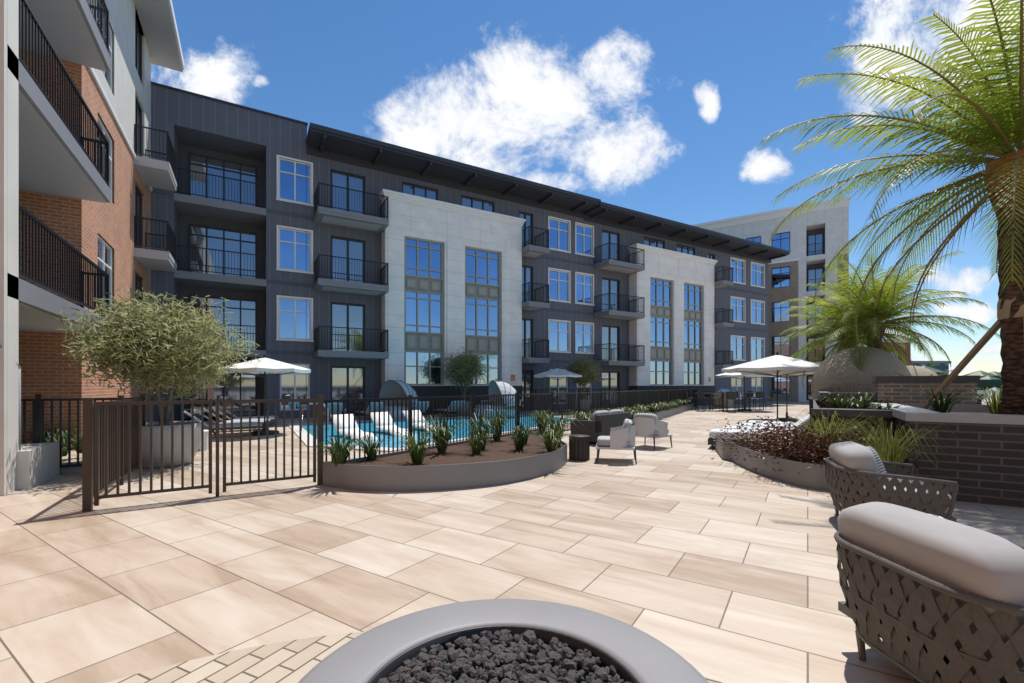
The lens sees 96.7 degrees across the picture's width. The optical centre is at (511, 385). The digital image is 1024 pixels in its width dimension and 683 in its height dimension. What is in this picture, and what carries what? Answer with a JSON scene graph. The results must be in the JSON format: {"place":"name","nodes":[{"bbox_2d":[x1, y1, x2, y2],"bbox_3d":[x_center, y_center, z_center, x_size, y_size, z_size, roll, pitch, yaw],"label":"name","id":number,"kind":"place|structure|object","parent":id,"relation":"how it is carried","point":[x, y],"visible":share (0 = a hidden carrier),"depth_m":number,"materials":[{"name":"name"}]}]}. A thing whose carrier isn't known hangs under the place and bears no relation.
{"place":"outdoors","nodes":[
{"label":"outdoors","id":0,"kind":"place"},
{"bbox_2d":[0,0,183,495],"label":"building","id":1,"kind":"structure","parent":0,"point":[82,173],"depth_m":10.29,"materials":[{"name":"orange brick"}]},
{"bbox_2d":[298,415,569,447],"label":"pool water","id":2,"kind":"structure","parent":0,"point":[304,426],"depth_m":15.35,"materials":[{"name":"blue liquid"}]},
{"bbox_2d":[151,81,789,421],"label":"building","id":3,"kind":"structure","parent":0,"point":[340,264],"depth_m":23.10,"materials":[{"name":"grey"}]},
{"bbox_2d":[0,390,1023,682],"bbox_3d":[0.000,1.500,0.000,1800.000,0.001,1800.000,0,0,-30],"label":"ground","id":4,"kind":"structure","parent":0,"point":[694,554],"depth_m":3.97,"materials":[{"name":"beige tile"}]},
{"bbox_2d":[0,344,59,489],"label":"wall","id":5,"kind":"structure","parent":4,"relation":"on","point":[38,463],"depth_m":6.80,"materials":[{"name":"grey concrete"}]},
{"bbox_2d":[60,417,200,472],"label":"bed kerb","id":6,"kind":"structure","parent":4,"relation":"on","point":[70,469],"depth_m":7.82,"materials":[{"name":"concrete"}]},
{"bbox_2d":[137,421,200,468],"bbox_3d":[-6.572,1.110,8.593,1.240,0.780,1.240,0,0,-30],"label":"tree planter","id":7,"kind":"object","parent":4,"relation":"on","point":[166,444],"visible":0.52,"depth_m":8.22,"materials":[{"name":"concrete"}]},
{"bbox_2d":[55,286,260,425],"bbox_3d":[-6.533,-0.504,8.704,3.037,2.579,3.184,0,0,-30],"label":"tree","id":8,"kind":"object","parent":7,"relation":"on","point":[158,352],"visible":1,"depth_m":8.04,"materials":[{"name":"green plant"}]},
{"bbox_2d":[21,394,323,511],"bbox_3d":[-5.952,0.825,6.872,2.211,1.350,5.890,0,0,-70],"label":"gate fence","id":9,"kind":"object","parent":4,"relation":"on","point":[111,442],"visible":0.91,"depth_m":6.20,"materials":[{"name":"black metal"}]},
{"bbox_2d":[198,430,208,450],"bbox_3d":[-7.219,1.275,10.562,0.408,0.450,0.408,0,0,-30],"label":"side table","id":10,"kind":"object","parent":4,"relation":"on","point":[206,439],"visible":0.22,"depth_m":10.49,"materials":[{"name":"white"}]},
{"bbox_2d":[184,411,261,435],"bbox_3d":[-8.369,1.110,13.221,1.880,0.792,0.670,0,0,-38],"label":"sun lounger","id":11,"kind":"object","parent":4,"relation":"on","point":[253,426],"visible":0.57,"depth_m":13.16,"materials":[{"name":"grey fabric"}]},
{"bbox_2d":[194,409,263,431],"bbox_3d":[-8.714,1.110,14.119,1.880,0.792,0.670,0,0,-38],"label":"sun lounger","id":12,"kind":"object","parent":4,"relation":"on","point":[229,423],"visible":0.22,"depth_m":14.04,"materials":[{"name":"grey fabric"}]},
{"bbox_2d":[204,408,270,429],"bbox_3d":[-9.059,1.110,15.017,1.880,0.792,0.670,0,0,-38],"label":"sun lounger","id":13,"kind":"object","parent":4,"relation":"on","point":[236,420],"visible":0.31,"depth_m":14.91,"materials":[{"name":"white fabric"}]},
{"bbox_2d":[212,407,274,426],"bbox_3d":[-9.404,1.110,15.915,1.880,0.792,0.670,0,0,-38],"label":"sun lounger","id":14,"kind":"object","parent":4,"relation":"on","point":[229,418],"visible":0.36,"depth_m":16.04,"materials":[{"name":"grey fabric"}]},
{"bbox_2d":[219,406,277,423],"bbox_3d":[-9.749,1.110,16.812,1.880,0.792,0.670,0,0,-38],"label":"sun lounger","id":15,"kind":"object","parent":4,"relation":"on","point":[228,412],"visible":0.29,"depth_m":16.59,"materials":[{"name":"grey fabric"}]},
{"bbox_2d":[216,354,310,434],"bbox_3d":[-7.601,0.260,14.000,2.408,2.480,2.408,0,0,-42],"label":"umbrella","id":16,"kind":"object","parent":4,"relation":"on","point":[265,366],"visible":0.81,"depth_m":13.64,"materials":[{"name":"fabric"}]},
{"bbox_2d":[324,403,342,421],"bbox_3d":[-7.594,1.110,19.154,0.670,0.792,1.881,0,0,-30],"label":"sun lounger","id":17,"kind":"object","parent":4,"relation":"on","point":[335,407],"visible":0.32,"depth_m":18.60,"materials":[{"name":"fabric"}]},
{"bbox_2d":[356,402,382,417],"bbox_3d":[-6.212,1.110,19.952,0.670,0.792,1.881,0,0,-36],"label":"sun lounger","id":18,"kind":"object","parent":4,"relation":"on","point":[372,407],"visible":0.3,"depth_m":19.41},
{"bbox_2d":[376,380,417,418],"bbox_3d":[-5.326,0.623,20.609,2.331,1.753,2.262,0,0,40],"label":"daybed","id":19,"kind":"object","parent":4,"relation":"on","point":[394,388],"visible":0.52,"depth_m":20.88,"materials":[{"name":"grey fabric"}]},
{"bbox_2d":[106,632,721,682],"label":"brick paving","id":20,"kind":"structure","parent":4,"relation":"on","point":[294,661],"depth_m":2.43,"materials":[{"name":"beige brick"}]},
{"bbox_2d":[298,599,708,682],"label":"fire pit","id":21,"kind":"object","parent":20,"relation":"on","point":[505,641],"visible":1,"depth_m":1.80,"materials":[{"name":"grey concrete"}]},
{"bbox_2d":[415,401,428,415],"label":"sun lounger","id":22,"kind":"object","parent":4,"relation":"on","point":[423,406],"visible":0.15,"depth_m":20.39,"materials":[{"name":"grey fabric"}]},
{"bbox_2d":[287,403,575,451],"bbox_3d":[-1.362,1.066,16.361,11.553,0.967,9.287,0,0,-30],"label":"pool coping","id":23,"kind":"object","parent":4,"relation":"on","point":[296,432],"visible":0.48,"depth_m":13.80,"materials":[{"name":"white stone"}]},
{"bbox_2d":[323,429,566,491],"bbox_3d":[-0.077,1.320,8.748,2.334,0.360,6.319,0,0,35],"label":"planter","id":24,"kind":"object","parent":4,"relation":"on","point":[461,465],"visible":0.98,"depth_m":6.82,"materials":[{"name":"concrete"}]},
{"bbox_2d":[434,401,464,415],"bbox_3d":[-3.007,1.110,21.802,0.670,0.792,1.881,0,0,-36],"label":"sun lounger","id":25,"kind":"object","parent":4,"relation":"on","point":[451,407],"visible":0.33,"depth_m":21.36,"materials":[{"name":"grey fabric"}]},
{"bbox_2d":[458,401,467,415],"bbox_3d":[-2.396,1.150,22.750,1.000,0.700,1.000,0,0,-30],"label":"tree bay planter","id":26,"kind":"object","parent":4,"relation":"on","point":[464,409],"visible":0.15,"depth_m":22.33,"materials":[{"name":"concrete"}]},
{"bbox_2d":[437,347,488,400],"bbox_3d":[-2.382,-0.555,22.727,2.326,2.839,2.464,0,0,-30],"label":"bay tree","id":27,"kind":"object","parent":26,"relation":"on","point":[465,368],"visible":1,"depth_m":22.42,"materials":[{"name":"green plant"}]},
{"bbox_2d":[476,380,515,417],"bbox_3d":[-0.724,0.623,21.604,2.262,1.753,2.331,0,0,-20],"label":"daybed","id":28,"kind":"object","parent":4,"relation":"on","point":[496,387],"visible":0.64,"depth_m":20.99,"materials":[{"name":"grey fabric"}]},
{"bbox_2d":[324,388,696,460],"bbox_3d":[1.862,0.840,20.349,6.804,1.320,27.793,0,0,33],"label":"pool fence","id":29,"kind":"object","parent":4,"relation":"on","point":[648,397],"visible":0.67,"depth_m":10.65,"materials":[{"name":"black metal"}]},
{"bbox_2d":[21,382,1002,456],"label":"terrace plants","id":30,"kind":"object","parent":4,"relation":"on","point":[940,407],"depth_m":7.62,"materials":[{"name":"green plant"}]},
{"bbox_2d":[534,366,581,412],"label":"pool umbrella","id":31,"kind":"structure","parent":4,"relation":"on","point":[557,372],"depth_m":24.66,"materials":[{"name":"fabric"}]},
{"bbox_2d":[569,435,589,460],"bbox_3d":[1.364,1.260,9.218,0.428,0.480,0.428,0,0,-30],"label":"drum table","id":32,"kind":"object","parent":4,"relation":"on","point":[579,447],"visible":1,"depth_m":9.06,"materials":[{"name":"brown wood"}]},
{"bbox_2d":[575,399,588,411],"bbox_3d":[4.003,1.150,25.867,1.000,0.700,1.000,0,0,-30],"label":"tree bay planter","id":33,"kind":"object","parent":4,"relation":"on","point":[583,405],"visible":0.23,"depth_m":25.49,"materials":[{"name":"concrete"}]},
{"bbox_2d":[563,354,605,399],"bbox_3d":[4.050,-0.471,25.827,2.275,2.672,2.326,0,0,-30],"label":"bay tree","id":34,"kind":"object","parent":33,"relation":"on","point":[586,370],"visible":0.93,"depth_m":25.50,"materials":[{"name":"green plant"}]},
{"bbox_2d":[571,409,630,441],"bbox_3d":[2.404,1.077,12.217,0.850,0.846,1.700,0,0,41],"label":"lounge sofa","id":35,"kind":"object","parent":4,"relation":"on","point":[602,423],"visible":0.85,"depth_m":11.62,"materials":[{"name":"wicker"}]},
{"bbox_2d":[596,419,636,463],"bbox_3d":[2.071,1.085,9.055,0.769,0.832,0.811,0,0,13],"label":"armchair","id":36,"kind":"object","parent":4,"relation":"on","point":[622,437],"visible":1,"depth_m":8.71,"materials":[{"name":"grey fabric"}]},
{"bbox_2d":[633,413,672,449],"bbox_3d":[3.346,1.085,11.025,0.769,0.832,0.811,0,0,-42],"label":"armchair","id":37,"kind":"object","parent":4,"relation":"on","point":[648,425],"visible":0.94,"depth_m":10.71,"materials":[{"name":"grey fabric"}]},
{"bbox_2d":[632,403,693,423],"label":"planter wall","id":38,"kind":"structure","parent":4,"relation":"on","point":[670,412],"depth_m":22.50,"materials":[{"name":"concrete"}]},
{"bbox_2d":[313,398,690,466],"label":"plants","id":39,"kind":"object","parent":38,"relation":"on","point":[339,452],"visible":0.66,"depth_m":8.04,"materials":[{"name":"green plant"}]},
{"bbox_2d":[686,391,722,411],"bbox_3d":[11.384,0.940,27.000,1.719,1.120,1.719,0,0,-12],"label":"bar set","id":40,"kind":"object","parent":4,"relation":"on","point":[704,395],"visible":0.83,"depth_m":26.79,"materials":[{"name":"black metal"}]},
{"bbox_2d":[714,388,733,407],"bbox_3d":[14.445,0.850,31.000,0.900,1.300,3.300,0,0,33],"label":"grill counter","id":41,"kind":"object","parent":4,"relation":"on","point":[718,395],"visible":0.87,"depth_m":29.85,"materials":[{"name":"grey metal"}]},
{"bbox_2d":[712,392,750,411],"bbox_3d":[12.501,0.940,26.000,1.719,1.120,1.719,0,0,-22],"label":"bar set","id":42,"kind":"object","parent":4,"relation":"on","point":[730,395],"visible":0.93,"depth_m":25.53,"materials":[{"name":"black metal"}]},
{"bbox_2d":[715,373,774,410],"bbox_3d":[13.780,0.165,27.000,2.962,2.670,2.962,0,0,-42],"label":"patio umbrella","id":43,"kind":"object","parent":4,"relation":"on","point":[734,375],"visible":0.61,"depth_m":26.53,"materials":[{"name":"fabric"}]},
{"bbox_2d":[736,391,772,409],"bbox_3d":[15.178,0.940,28.500,1.719,1.120,1.719,0,0,-32],"label":"dining set","id":44,"kind":"object","parent":4,"relation":"on","point":[759,395],"visible":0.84,"depth_m":28.18,"materials":[{"name":"black metal"}]},
{"bbox_2d":[723,425,787,431],"bbox_3d":[6.486,1.074,11.457,2.170,0.855,0.820,0,0,29],"label":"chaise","id":45,"kind":"object","parent":4,"relation":"on","point":[742,428],"visible":0.09,"depth_m":11.55,"materials":[{"name":"fabric"}]},
{"bbox_2d":[708,414,809,447],"bbox_3d":[5.759,1.074,10.557,2.170,0.855,0.820,0,0,29],"label":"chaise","id":46,"kind":"object","parent":4,"relation":"on","point":[713,432],"visible":0.24,"depth_m":10.48,"materials":[{"name":"fabric"}]},
{"bbox_2d":[734,423,791,427],"bbox_3d":[7.213,1.074,12.356,2.170,0.855,0.820,0,0,29],"label":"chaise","id":47,"kind":"object","parent":4,"relation":"on","point":[750,424],"visible":0.06,"depth_m":12.44,"materials":[{"name":"fabric"}]},
{"bbox_2d":[721,351,819,420],"bbox_3d":[9.092,0.165,15.600,3.240,2.670,3.240,0,0,-42],"label":"umbrella","id":48,"kind":"object","parent":4,"relation":"on","point":[776,363],"visible":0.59,"depth_m":14.96,"materials":[{"name":"fabric"}]},
{"bbox_2d":[743,420,808,431],"bbox_3d":[7.940,1.074,13.255,2.170,0.855,0.820,0,0,29],"label":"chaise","id":49,"kind":"object","parent":4,"relation":"on","point":[773,422],"visible":0.11,"depth_m":13.29,"materials":[{"name":"fabric"}]},
{"bbox_2d":[741,372,814,420],"bbox_3d":[11.769,0.165,19.500,3.240,2.670,3.240,0,0,-42],"label":"umbrella","id":50,"kind":"object","parent":4,"relation":"on","point":[786,377],"visible":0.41,"depth_m":19.49,"materials":[{"name":"fabric"}]},
{"bbox_2d":[809,396,812,443],"bbox_3d":[5.979,0.870,9.108,0.050,1.260,3.000,0,0,33],"label":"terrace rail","id":51,"kind":"object","parent":4,"relation":"on","point":[810,402],"visible":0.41,"depth_m":7.86,"materials":[{"name":"black metal"}]},
{"bbox_2d":[715,434,907,490],"bbox_3d":[4.652,1.320,8.225,1.777,0.360,4.327,0,0,-21],"label":"planter","id":52,"kind":"object","parent":4,"relation":"on","point":[813,477],"visible":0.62,"depth_m":7.20,"materials":[{"name":"concrete"}]},
{"bbox_2d":[707,408,970,478],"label":"plants","id":53,"kind":"object","parent":52,"relation":"in","point":[795,446],"visible":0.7,"depth_m":7.02,"materials":[{"name":"green plant"}]},
{"bbox_2d":[824,441,958,521],"bbox_3d":[3.939,1.067,4.855,0.935,0.870,1.058,0,0,24],"label":"rope chair","id":54,"kind":"object","parent":4,"relation":"on","point":[858,474],"visible":0.89,"depth_m":4.54,"materials":[{"name":"grey fabric"}]},
{"bbox_2d":[858,340,950,373],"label":"buildings","id":55,"kind":"structure","parent":4,"relation":"on","point":[942,366],"depth_m":139.70,"materials":[{"name":"beige brick"}]},
{"bbox_2d":[811,375,1023,507],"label":"planter walls","id":56,"kind":"structure","parent":4,"relation":"on","point":[988,469],"depth_m":5.96,"materials":[{"name":"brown brick"}]},
{"bbox_2d":[811,347,911,399],"bbox_3d":[10.228,-0.042,13.400,2.396,2.184,2.396,0,0,-30],"label":"planter","id":57,"kind":"object","parent":56,"relation":"on","point":[838,372],"visible":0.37,"depth_m":12.70,"materials":[{"name":"grey concrete"}]},
{"bbox_2d":[779,250,1000,374],"bbox_3d":[10.950,-1.561,13.556,4.903,4.322,5.076,0,0,-30],"label":"palm","id":58,"kind":"object","parent":57,"relation":"in","point":[884,314],"depth_m":13.17,"materials":[{"name":"green plant"}]},
{"bbox_2d":[757,0,1023,414],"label":"palm","id":59,"kind":"object","parent":56,"relation":"in","point":[992,117],"depth_m":6.50,"materials":[{"name":"green plant"}]},
{"bbox_2d":[891,370,952,375],"bbox_3d":[10.109,-0.030,11.234,1.685,0.708,1.667,0,0,27],"label":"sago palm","id":60,"kind":"object","parent":56,"relation":"on","point":[930,375],"visible":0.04,"depth_m":11.35,"materials":[{"name":"green plant"}]},
{"bbox_2d":[906,366,936,375],"bbox_3d":[15.274,0.195,17.500,2.097,1.911,2.097,0,0,-30],"label":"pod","id":61,"kind":"object","parent":4,"relation":"on","point":[921,371],"visible":0.09,"depth_m":16.87,"materials":[{"name":"white"}]},
{"bbox_2d":[834,502,1023,682],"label":"rope chair","id":62,"kind":"object","parent":4,"relation":"on","point":[932,597],"visible":1,"depth_m":2.01,"materials":[{"name":"grey fabric"}]},
{"bbox_2d":[920,365,1002,389],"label":"trees","id":63,"kind":"object","parent":4,"relation":"on","point":[991,380],"visible":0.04,"depth_m":138.83,"materials":[{"name":"green plant"}]},
{"bbox_2d":[151,0,1023,375],"label":"sky","id":64,"kind":"structure","parent":0,"point":[660,108],"materials":[{"name":"blue"}]},
{"bbox_2d":[692,196,849,401],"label":"building","id":65,"kind":"structure","parent":0,"point":[815,239],"depth_m":42.03,"materials":[{"name":"beige brick"}]},
{"bbox_2d":[778,284,929,387],"bbox_3d":[11.261,-1.356,15.363,4.707,3.912,4.120,0,0,-30],"label":"palm","id":66,"kind":"object","parent":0,"point":[808,346],"depth_m":15.25,"materials":[{"name":"green plant"}]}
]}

